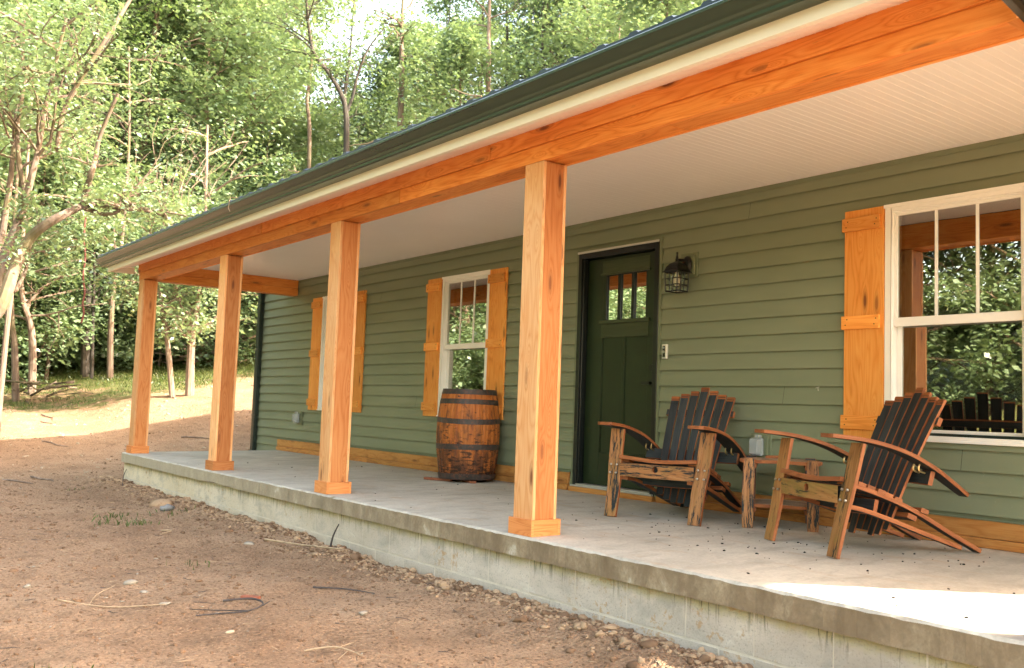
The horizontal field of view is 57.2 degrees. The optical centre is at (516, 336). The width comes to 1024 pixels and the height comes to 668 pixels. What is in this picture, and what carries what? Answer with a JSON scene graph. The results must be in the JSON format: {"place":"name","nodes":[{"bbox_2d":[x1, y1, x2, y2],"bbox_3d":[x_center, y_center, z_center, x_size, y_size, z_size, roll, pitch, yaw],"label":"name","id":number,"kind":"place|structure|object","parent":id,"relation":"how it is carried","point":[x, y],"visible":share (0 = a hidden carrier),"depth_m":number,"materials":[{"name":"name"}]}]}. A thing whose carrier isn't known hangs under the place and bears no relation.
{"place":"outdoors","nodes":[
{"label":"outdoors","id":0,"kind":"place"},
{"bbox_2d":[0,339,735,667],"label":"ground","id":1,"kind":"structure","parent":0,"point":[187,627],"depth_m":5.58,"materials":[{"name":"soil"}]},
{"bbox_2d":[0,230,54,389],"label":"sapling","id":2,"kind":"object","parent":1,"relation":"on","point":[23,375],"visible":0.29,"depth_m":23.18,"materials":[{"name":"green plant"}]},
{"bbox_2d":[0,0,97,158],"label":"forest tree","id":3,"kind":"object","parent":1,"relation":"on","point":[63,17],"visible":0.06,"depth_m":26.73,"materials":[{"name":"green plant"}]},
{"bbox_2d":[5,377,93,396],"bbox_3d":[-10.708,1.176,21.364,1.704,0.444,1.650,5,-6,-37],"label":"brush pile","id":4,"kind":"object","parent":1,"relation":"on","point":[39,383],"visible":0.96,"depth_m":21.12,"materials":[{"name":"brown plant"}]},
{"bbox_2d":[0,0,101,250],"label":"leaning tree","id":5,"kind":"object","parent":1,"relation":"on","point":[3,222],"visible":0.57,"depth_m":16.43,"materials":[{"name":"green plant"}]},
{"bbox_2d":[0,179,108,371],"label":"sapling","id":6,"kind":"object","parent":1,"relation":"on","point":[87,279],"visible":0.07,"depth_m":24.43,"materials":[{"name":"green plant"}]},
{"bbox_2d":[0,177,122,430],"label":"leaning tree","id":7,"kind":"object","parent":1,"relation":"on","point":[5,342],"visible":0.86,"depth_m":15.68,"materials":[{"name":"green plant"}]},
{"bbox_2d":[0,0,124,394],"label":"forest tree","id":8,"kind":"object","parent":1,"relation":"on","point":[32,366],"visible":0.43,"depth_m":22.29,"materials":[{"name":"green plant"}]},
{"bbox_2d":[0,44,125,401],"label":"forest tree","id":9,"kind":"object","parent":1,"relation":"on","point":[14,366],"visible":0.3,"depth_m":21.15,"materials":[{"name":"green plant"}]},
{"bbox_2d":[0,133,136,366],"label":"sapling","id":10,"kind":"object","parent":1,"relation":"on","point":[34,304],"visible":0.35,"depth_m":23.66,"materials":[{"name":"green plant"}]},
{"bbox_2d":[0,223,136,372],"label":"sapling","id":11,"kind":"object","parent":1,"relation":"on","point":[76,359],"visible":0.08,"depth_m":25.17,"materials":[{"name":"green plant"}]},
{"bbox_2d":[42,181,95,323],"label":"sapling","id":12,"kind":"object","parent":1,"relation":"on","point":[64,272],"visible":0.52,"depth_m":20.94,"materials":[{"name":"green plant"}]},
{"bbox_2d":[0,139,142,365],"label":"sapling","id":13,"kind":"object","parent":1,"relation":"on","point":[79,318],"visible":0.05,"depth_m":24.89,"materials":[{"name":"green plant"}]},
{"bbox_2d":[0,137,147,379],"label":"sapling","id":14,"kind":"object","parent":1,"relation":"on","point":[76,346],"visible":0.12,"depth_m":24.31,"materials":[{"name":"green plant"}]},
{"bbox_2d":[37,220,129,356],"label":"sapling","id":15,"kind":"object","parent":1,"relation":"on","point":[80,342],"visible":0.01,"depth_m":25.82,"materials":[{"name":"green plant"}]},
{"bbox_2d":[0,0,180,287],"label":"leaning tree","id":16,"kind":"object","parent":1,"relation":"on","point":[42,114],"visible":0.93,"depth_m":16.08,"materials":[{"name":"green plant"}]},
{"bbox_2d":[0,0,180,352],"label":"forest tree","id":17,"kind":"object","parent":1,"relation":"on","point":[111,3],"visible":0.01,"depth_m":28.32,"materials":[{"name":"green plant"}]},
{"bbox_2d":[0,0,187,357],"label":"forest tree","id":18,"kind":"object","parent":1,"relation":"on","point":[9,25],"visible":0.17,"depth_m":23.59,"materials":[{"name":"green plant"}]},
{"bbox_2d":[0,93,201,318],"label":"leaning tree","id":19,"kind":"object","parent":1,"relation":"on","point":[32,235],"visible":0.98,"depth_m":15.61,"materials":[{"name":"green plant"}]},
{"bbox_2d":[7,0,195,376],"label":"forest tree","id":20,"kind":"object","parent":1,"relation":"on","point":[85,363],"visible":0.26,"depth_m":24.59,"materials":[{"name":"green plant"}]},
{"bbox_2d":[0,0,205,357],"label":"forest tree","id":21,"kind":"object","parent":1,"relation":"on","point":[143,28],"visible":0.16,"depth_m":27.34,"materials":[{"name":"green plant"}]},
{"bbox_2d":[13,165,206,364],"bbox_3d":[-11.922,-1.580,26.149,6.237,5.815,4.715,6,-6,-38],"label":"sapling","id":22,"kind":"object","parent":1,"relation":"on","point":[105,339],"visible":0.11,"depth_m":25.24,"materials":[{"name":"green plant"}]},
{"bbox_2d":[57,585,164,606],"bbox_3d":[-2.155,1.419,5.115,0.588,0.068,0.248,1,-4,8],"label":"stick","id":23,"kind":"object","parent":1,"relation":"on","point":[89,604],"visible":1,"depth_m":5.00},
{"bbox_2d":[37,90,193,378],"bbox_3d":[-10.918,-2.603,24.646,3.628,7.710,4.042,5,-6,-37],"label":"forest tree","id":24,"kind":"object","parent":1,"relation":"on","point":[91,376],"visible":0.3,"depth_m":24.44,"materials":[{"name":"green plant"}]},
{"bbox_2d":[43,218,195,370],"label":"sapling","id":25,"kind":"object","parent":1,"relation":"on","point":[116,351],"visible":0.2,"depth_m":25.04,"materials":[{"name":"green plant"}]},
{"bbox_2d":[34,487,209,667],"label":"grass tufts","id":26,"kind":"object","parent":1,"relation":"on","point":[127,524],"visible":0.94,"depth_m":8.32,"materials":[{"name":"plant"}]},
{"bbox_2d":[31,22,219,378],"bbox_3d":[-10.604,-3.508,24.517,4.930,9.449,4.217,2,-4,-3],"label":"forest tree","id":27,"kind":"object","parent":1,"relation":"on","point":[110,337],"visible":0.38,"depth_m":24.28,"materials":[{"name":"green plant"}]},
{"bbox_2d":[0,377,253,481],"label":"wood chips","id":28,"kind":"object","parent":1,"relation":"on","point":[92,433],"visible":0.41,"depth_m":16.58,"materials":[{"name":"wood"}]},
{"bbox_2d":[2,358,252,483],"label":"branch litter","id":29,"kind":"object","parent":1,"relation":"on","point":[67,446],"visible":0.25,"depth_m":15.79,"materials":[{"name":"brown plant"}]},
{"bbox_2d":[2,344,254,412],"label":"meadow grass","id":30,"kind":"structure","parent":1,"relation":"on","point":[159,373],"depth_m":23.60,"materials":[{"name":"plant"}]},
{"bbox_2d":[49,6,210,169],"bbox_3d":[-13.670,-8.082,31.931,6.111,17.010,6.957,5,-5,-33],"label":"forest tree","id":31,"kind":"object","parent":1,"relation":"on","point":[141,72],"visible":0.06,"depth_m":30.77,"materials":[{"name":"green plant"}]},
{"bbox_2d":[123,579,137,584],"bbox_3d":[-2.287,1.456,5.552,0.089,0.038,0.098,5,-6,-37],"label":"stone","id":32,"kind":"object","parent":1,"relation":"on","point":[130,582],"visible":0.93,"depth_m":5.52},
{"bbox_2d":[96,273,171,350],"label":"sapling","id":33,"kind":"object","parent":1,"relation":"on","point":[123,330],"visible":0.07,"depth_m":25.32,"materials":[{"name":"green plant"}]},
{"bbox_2d":[73,212,246,358],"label":"sapling","id":34,"kind":"object","parent":1,"relation":"on","point":[121,307],"visible":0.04,"depth_m":25.65,"materials":[{"name":"green plant"}]},
{"bbox_2d":[149,499,173,505],"bbox_3d":[-3.593,1.698,9.518,0.207,0.102,0.202,0,-5,23],"label":"soil lump","id":35,"kind":"object","parent":1,"relation":"on","point":[159,502],"visible":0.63,"depth_m":9.47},
{"bbox_2d":[73,140,252,397],"bbox_3d":[-7.811,-1.264,20.449,4.175,5.413,3.962,5,-6,-37],"label":"forest tree","id":36,"kind":"object","parent":1,"relation":"on","point":[128,282],"visible":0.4,"depth_m":19.95,"materials":[{"name":"green plant"}]},
{"bbox_2d":[68,0,260,189],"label":"forest tree","id":37,"kind":"object","parent":1,"relation":"on","point":[220,117],"depth_m":32.02,"materials":[{"name":"green plant"}]},
{"bbox_2d":[115,219,213,366],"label":"sapling","id":38,"kind":"object","parent":1,"relation":"on","point":[155,326],"visible":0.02,"depth_m":25.70,"materials":[{"name":"green plant"}]},
{"bbox_2d":[160,504,174,510],"bbox_3d":[-3.425,1.683,9.194,0.137,0.089,0.160,5,-6,-37],"label":"stone","id":39,"kind":"object","parent":1,"relation":"on","point":[166,506],"visible":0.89,"depth_m":9.14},
{"bbox_2d":[90,101,247,208],"bbox_3d":[-6.957,-3.525,18.790,3.084,2.262,1.193,4,-5,-21],"label":"bare thicket","id":40,"kind":"object","parent":1,"relation":"on","point":[186,134],"visible":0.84,"depth_m":18.83,"materials":[{"name":"brown plant"}]},
{"bbox_2d":[114,125,226,351],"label":"sapling","id":41,"kind":"object","parent":1,"relation":"on","point":[191,156],"visible":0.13,"depth_m":28.41,"materials":[{"name":"green plant"}]},
{"bbox_2d":[24,0,329,345],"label":"forest tree","id":42,"kind":"object","parent":1,"relation":"on","point":[196,83],"visible":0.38,"depth_m":28.58,"materials":[{"name":"green plant"}]},
{"bbox_2d":[132,228,257,366],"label":"sapling","id":43,"kind":"object","parent":1,"relation":"on","point":[241,354],"visible":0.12,"depth_m":24.95,"materials":[{"name":"green plant"}]},
{"bbox_2d":[116,106,289,395],"bbox_3d":[-6.907,-1.895,20.661,3.623,6.665,4.379,3,-5,-15],"label":"forest tree","id":44,"kind":"object","parent":1,"relation":"on","point":[190,371],"visible":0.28,"depth_m":20.32,"materials":[{"name":"green plant"}]},
{"bbox_2d":[153,299,257,363],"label":"sapling","id":45,"kind":"object","parent":1,"relation":"on","point":[197,353],"visible":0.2,"depth_m":25.46,"materials":[{"name":"green plant"}]},
{"bbox_2d":[166,168,246,359],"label":"sapling","id":46,"kind":"object","parent":1,"relation":"on","point":[221,191],"visible":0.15,"depth_m":27.06,"materials":[{"name":"green plant"}]},
{"bbox_2d":[60,0,357,216],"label":"forest tree","id":47,"kind":"object","parent":1,"relation":"on","point":[245,109],"visible":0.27,"depth_m":29.36,"materials":[{"name":"green plant"}]},
{"bbox_2d":[155,181,272,367],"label":"sapling","id":48,"kind":"object","parent":1,"relation":"on","point":[205,348],"visible":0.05,"depth_m":25.07,"materials":[{"name":"green plant"}]},
{"bbox_2d":[192,597,269,615],"bbox_3d":[-1.536,1.445,5.038,0.415,0.041,0.286,3,-5,-16],"label":"stick","id":49,"kind":"object","parent":1,"relation":"on","point":[250,598],"visible":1,"depth_m":4.97,"materials":[{"name":"wood"}]},
{"bbox_2d":[127,1,343,140],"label":"forest tree","id":50,"kind":"object","parent":1,"relation":"on","point":[233,56],"visible":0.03,"depth_m":40.65,"materials":[{"name":"green plant"}]},
{"bbox_2d":[97,0,382,194],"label":"forest tree","id":51,"kind":"object","parent":1,"relation":"on","point":[259,4],"visible":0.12,"depth_m":31.79,"materials":[{"name":"green plant"}]},
{"bbox_2d":[195,167,286,199],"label":"sapling","id":52,"kind":"object","parent":1,"relation":"on","point":[242,180],"depth_m":28.94,"materials":[{"name":"green plant"}]},
{"bbox_2d":[191,134,295,297],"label":"sapling","id":53,"kind":"object","parent":1,"relation":"on","point":[261,153],"visible":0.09,"depth_m":30.05,"materials":[{"name":"green plant"}]},
{"bbox_2d":[132,4,365,192],"bbox_3d":[-8.250,-5.361,32.324,9.298,11.466,8.782,-2,-6,41],"label":"forest tree","id":54,"kind":"object","parent":1,"relation":"on","point":[283,98],"visible":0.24,"depth_m":30.60,"materials":[{"name":"green plant"}]},
{"bbox_2d":[212,147,304,329],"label":"sapling","id":55,"kind":"object","parent":1,"relation":"on","point":[286,166],"visible":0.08,"depth_m":27.00,"materials":[{"name":"green plant"}]},
{"bbox_2d":[197,0,334,180],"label":"forest tree","id":56,"kind":"object","parent":1,"relation":"on","point":[299,70],"visible":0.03,"depth_m":37.10,"materials":[{"name":"green plant"}]},
{"bbox_2d":[178,0,396,155],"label":"forest tree","id":57,"kind":"object","parent":1,"relation":"on","point":[330,88],"depth_m":44.46,"materials":[{"name":"green plant"}]},
{"bbox_2d":[232,0,343,168],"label":"forest tree","id":58,"kind":"object","parent":1,"relation":"on","point":[307,110],"visible":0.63,"depth_m":27.79,"materials":[{"name":"green plant"}]},
{"bbox_2d":[229,0,394,152],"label":"forest tree","id":59,"kind":"object","parent":1,"relation":"on","point":[346,109],"visible":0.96,"depth_m":26.98,"materials":[{"name":"green plant"}]},
{"bbox_2d":[259,45,367,160],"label":"forest tree","id":60,"kind":"object","parent":1,"relation":"on","point":[318,50],"visible":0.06,"depth_m":37.67,"materials":[{"name":"green plant"}]},
{"bbox_2d":[0,477,656,663],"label":"stone chips","id":61,"kind":"object","parent":1,"relation":"on","point":[186,571],"visible":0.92,"depth_m":5.99,"materials":[{"name":"stone"}]},
{"bbox_2d":[0,485,661,667],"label":"twig litter","id":62,"kind":"object","parent":1,"relation":"on","point":[229,606],"visible":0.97,"depth_m":5.06,"materials":[{"name":"wood"}]},
{"bbox_2d":[304,642,363,659],"bbox_3d":[-0.844,1.460,4.343,0.233,0.034,0.225,4,-5,-23],"label":"stick","id":63,"kind":"object","parent":1,"relation":"on","point":[336,647],"visible":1,"depth_m":4.39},
{"bbox_2d":[245,0,429,170],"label":"forest tree","id":64,"kind":"object","parent":1,"relation":"on","point":[348,63],"visible":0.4,"depth_m":34.40,"materials":[{"name":"green plant"}]},
{"bbox_2d":[282,60,392,162],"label":"forest tree","id":65,"kind":"object","parent":1,"relation":"on","point":[350,85],"visible":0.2,"depth_m":35.27,"materials":[{"name":"green plant"}]},
{"bbox_2d":[313,586,374,593],"bbox_3d":[-1.044,1.534,5.683,0.398,0.019,0.017,1,-4,11],"label":"stick","id":66,"kind":"object","parent":1,"relation":"on","point":[341,588],"visible":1,"depth_m":5.69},
{"bbox_2d":[318,89,372,149],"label":"forest tree","id":67,"kind":"object","parent":1,"relation":"on","point":[354,104],"visible":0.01,"depth_m":46.76,"materials":[{"name":"green plant"}]},
{"bbox_2d":[311,116,387,161],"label":"sapling","id":68,"kind":"object","parent":1,"relation":"on","point":[362,135],"visible":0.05,"depth_m":35.89,"materials":[{"name":"green plant"}]},
{"bbox_2d":[0,407,753,667],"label":"damp clods","id":69,"kind":"object","parent":1,"relation":"on","point":[703,658],"visible":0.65,"depth_m":5.60,"materials":[{"name":"soil"}]},
{"bbox_2d":[331,17,456,134],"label":"forest tree","id":70,"kind":"object","parent":1,"relation":"on","point":[373,86],"visible":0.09,"depth_m":36.89,"materials":[{"name":"green plant"}]},
{"bbox_2d":[336,0,456,129],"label":"forest tree","id":71,"kind":"object","parent":1,"relation":"on","point":[400,22],"visible":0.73,"depth_m":29.29,"materials":[{"name":"green plant"}]},
{"bbox_2d":[334,13,485,122],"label":"forest tree","id":72,"kind":"object","parent":1,"relation":"on","point":[396,64],"visible":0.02,"depth_m":48.62,"materials":[{"name":"green plant"}]},
{"bbox_2d":[339,17,484,142],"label":"forest tree","id":73,"kind":"object","parent":1,"relation":"on","point":[390,51],"visible":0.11,"depth_m":35.90,"materials":[{"name":"green plant"}]},
{"bbox_2d":[90,476,748,667],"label":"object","id":74,"kind":"object","parent":1,"relation":"on","point":[578,626],"visible":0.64,"depth_m":5.66,"materials":[{"name":"soil"}]},
{"bbox_2d":[264,538,340,549],"bbox_3d":[-1.623,1.576,7.131,0.923,0.048,0.044,-2,-6,40],"label":"stick","id":75,"kind":"object","parent":74,"relation":"on","point":[273,540],"visible":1,"depth_m":7.19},
{"bbox_2d":[316,8,535,163],"bbox_3d":[-2.163,-4.364,30.288,8.824,10.882,8.335,4,-5,-19],"label":"forest tree","id":76,"kind":"object","parent":1,"relation":"on","point":[460,49],"visible":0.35,"depth_m":28.73,"materials":[{"name":"green plant"}]},
{"bbox_2d":[384,0,515,128],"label":"forest tree","id":77,"kind":"object","parent":1,"relation":"on","point":[437,7],"visible":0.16,"depth_m":38.42,"materials":[{"name":"green plant"}]},
{"bbox_2d":[400,0,520,103],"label":"forest tree","id":78,"kind":"object","parent":1,"relation":"on","point":[437,14],"visible":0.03,"depth_m":52.10,"materials":[{"name":"green plant"}]},
{"bbox_2d":[419,13,530,120],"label":"forest tree","id":79,"kind":"object","parent":1,"relation":"on","point":[497,34],"visible":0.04,"depth_m":52.03,"materials":[{"name":"green plant"}]},
{"bbox_2d":[417,0,547,110],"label":"forest tree","id":80,"kind":"object","parent":1,"relation":"on","point":[479,21],"visible":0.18,"depth_m":38.27,"materials":[{"name":"green plant"}]},
{"bbox_2d":[440,0,553,91],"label":"forest tree","id":81,"kind":"object","parent":1,"relation":"on","point":[488,27],"visible":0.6,"depth_m":30.74,"materials":[{"name":"green plant"}]},
{"bbox_2d":[470,0,562,93],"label":"forest tree","id":82,"kind":"object","parent":1,"relation":"on","point":[511,24],"visible":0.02,"depth_m":54.32,"materials":[{"name":"green plant"}]},
{"bbox_2d":[441,0,592,94],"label":"forest tree","id":83,"kind":"object","parent":1,"relation":"on","point":[505,21],"visible":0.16,"depth_m":41.44,"materials":[{"name":"green plant"}]},
{"bbox_2d":[451,0,600,92],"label":"forest tree","id":84,"kind":"object","parent":1,"relation":"on","point":[542,15],"visible":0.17,"depth_m":39.12,"materials":[{"name":"green plant"}]},
{"bbox_2d":[472,0,587,84],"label":"forest tree","id":85,"kind":"object","parent":1,"relation":"on","point":[528,32],"visible":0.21,"depth_m":40.29,"materials":[{"name":"green plant"}]},
{"bbox_2d":[494,2,590,87],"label":"forest tree","id":86,"kind":"object","parent":1,"relation":"on","point":[523,27],"visible":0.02,"depth_m":55.78,"materials":[{"name":"green plant"}]},
{"bbox_2d":[95,0,1023,667],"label":"house","id":87,"kind":"structure","parent":1,"relation":"on","point":[831,192],"depth_m":6.39,"materials":[{"name":"wood"}]},
{"bbox_2d":[295,410,302,424],"bbox_3d":[-3.062,1.130,13.093,0.106,0.195,0.170,5,-6,-37],"label":"outdoor outlet","id":88,"kind":"object","parent":87,"relation":"attached to","point":[299,417],"visible":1,"depth_m":13.07,"materials":[{"name":"grey plastic"}]},
{"bbox_2d":[316,296,326,409],"bbox_3d":[-2.322,0.216,12.419,0.172,1.541,0.929,5,-6,-37],"label":"window","id":89,"kind":"structure","parent":87,"relation":"in","point":[323,333],"depth_m":12.71,"materials":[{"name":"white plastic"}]},
{"bbox_2d":[424,477,452,481],"bbox_3d":[-0.762,1.395,9.173,0.320,0.023,0.050,-1,-5,30],"label":"wooden shim","id":90,"kind":"object","parent":87,"relation":"on","point":[433,478],"visible":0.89,"depth_m":9.15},
{"bbox_2d":[436,270,489,415],"bbox_3d":[-0.511,0.099,10.065,0.172,1.541,0.908,5,-6,-37],"label":"window","id":91,"kind":"structure","parent":87,"relation":"in","point":[472,305],"depth_m":10.28,"materials":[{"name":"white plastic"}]},
{"bbox_2d":[436,388,499,480],"bbox_3d":[-0.476,0.964,9.257,0.626,0.878,0.625,5,-6,-37],"label":"oak barrel","id":92,"kind":"object","parent":87,"relation":"on","point":[467,434],"visible":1,"depth_m":9.01,"materials":[{"name":"wood"}]},
{"bbox_2d":[583,251,654,489],"bbox_3d":[0.905,0.294,8.190,0.102,2.019,0.905,5,-6,-37],"label":"door","id":93,"kind":"structure","parent":87,"relation":"in","point":[618,369],"depth_m":8.26,"materials":[{"name":"green wood"}]},
{"bbox_2d":[247,462,1014,618],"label":"slab crumbs","id":94,"kind":"object","parent":87,"relation":"on","point":[759,540],"visible":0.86,"depth_m":5.31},
{"bbox_2d":[662,344,667,358],"bbox_3d":[1.216,0.123,7.685,0.027,0.120,0.052,5,-6,-37],"label":"doorbell camera","id":95,"kind":"object","parent":87,"relation":"attached to","point":[664,351],"visible":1,"depth_m":7.67,"materials":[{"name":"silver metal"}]},
{"bbox_2d":[598,387,745,526],"bbox_3d":[1.207,0.827,6.793,0.821,0.942,1.065,-1,-6,37],"label":"adirondack chair","id":96,"kind":"object","parent":87,"relation":"on","point":[690,476],"visible":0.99,"depth_m":6.71,"materials":[{"name":"brown wood"}]},
{"bbox_2d":[662,252,698,292],"bbox_3d":[1.304,-0.515,7.489,0.224,0.330,0.188,5,-6,-37],"label":"wall lantern","id":97,"kind":"object","parent":87,"relation":"attached to","point":[686,268],"depth_m":7.48,"materials":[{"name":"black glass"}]},
{"bbox_2d":[751,433,771,457],"bbox_3d":[1.757,0.795,6.833,0.106,0.180,0.180,5,-6,-37],"label":"outdoor outlet","id":98,"kind":"object","parent":87,"relation":"attached to","point":[761,444],"visible":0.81,"depth_m":6.82,"materials":[{"name":"grey plastic"}]},
{"bbox_2d":[740,455,822,531],"bbox_3d":[1.781,1.044,6.336,0.540,0.465,0.478,1,-5,16],"label":"side table","id":99,"kind":"object","parent":87,"relation":"on","point":[750,503],"visible":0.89,"depth_m":6.16,"materials":[{"name":"brown wood"}]},
{"bbox_2d":[754,387,981,558],"bbox_3d":[2.059,0.756,5.471,1.065,0.944,0.821,3,-5,-15],"label":"adirondack chair","id":100,"kind":"object","parent":87,"relation":"on","point":[866,491],"visible":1,"depth_m":5.36,"materials":[{"name":"brown wood"}]},
{"bbox_2d":[884,182,1023,446],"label":"window","id":101,"kind":"structure","parent":87,"relation":"in","point":[964,251],"depth_m":5.92,"materials":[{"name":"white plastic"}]},
{"bbox_2d":[508,0,641,81],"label":"forest tree","id":102,"kind":"object","parent":1,"relation":"on","point":[549,2],"visible":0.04,"depth_m":39.56,"materials":[{"name":"green plant"}]},
{"bbox_2d":[488,0,700,74],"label":"forest tree","id":103,"kind":"object","parent":1,"relation":"on","point":[596,42],"visible":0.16,"depth_m":29.61,"materials":[{"name":"green plant"}]},
{"bbox_2d":[537,0,682,57],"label":"forest tree","id":104,"kind":"object","parent":1,"relation":"on","point":[560,46],"visible":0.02,"depth_m":37.66,"materials":[{"name":"green plant"}]},
{"bbox_2d":[562,0,702,54],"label":"forest tree","id":105,"kind":"object","parent":1,"relation":"on","point":[665,6],"visible":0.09,"depth_m":26.99,"materials":[{"name":"green plant"}]},
{"bbox_2d":[181,0,578,188],"label":"sky","id":106,"kind":"structure","parent":0,"point":[384,3],"materials":[{"name":"white"}]},
{"bbox_2d":[449,89,481,100],"bbox_3d":[-0.309,-1.464,5.648,0.022,0.148,0.383,5,-5,-36],"label":"twig","id":107,"kind":"object","parent":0,"point":[468,94],"visible":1,"depth_m":5.61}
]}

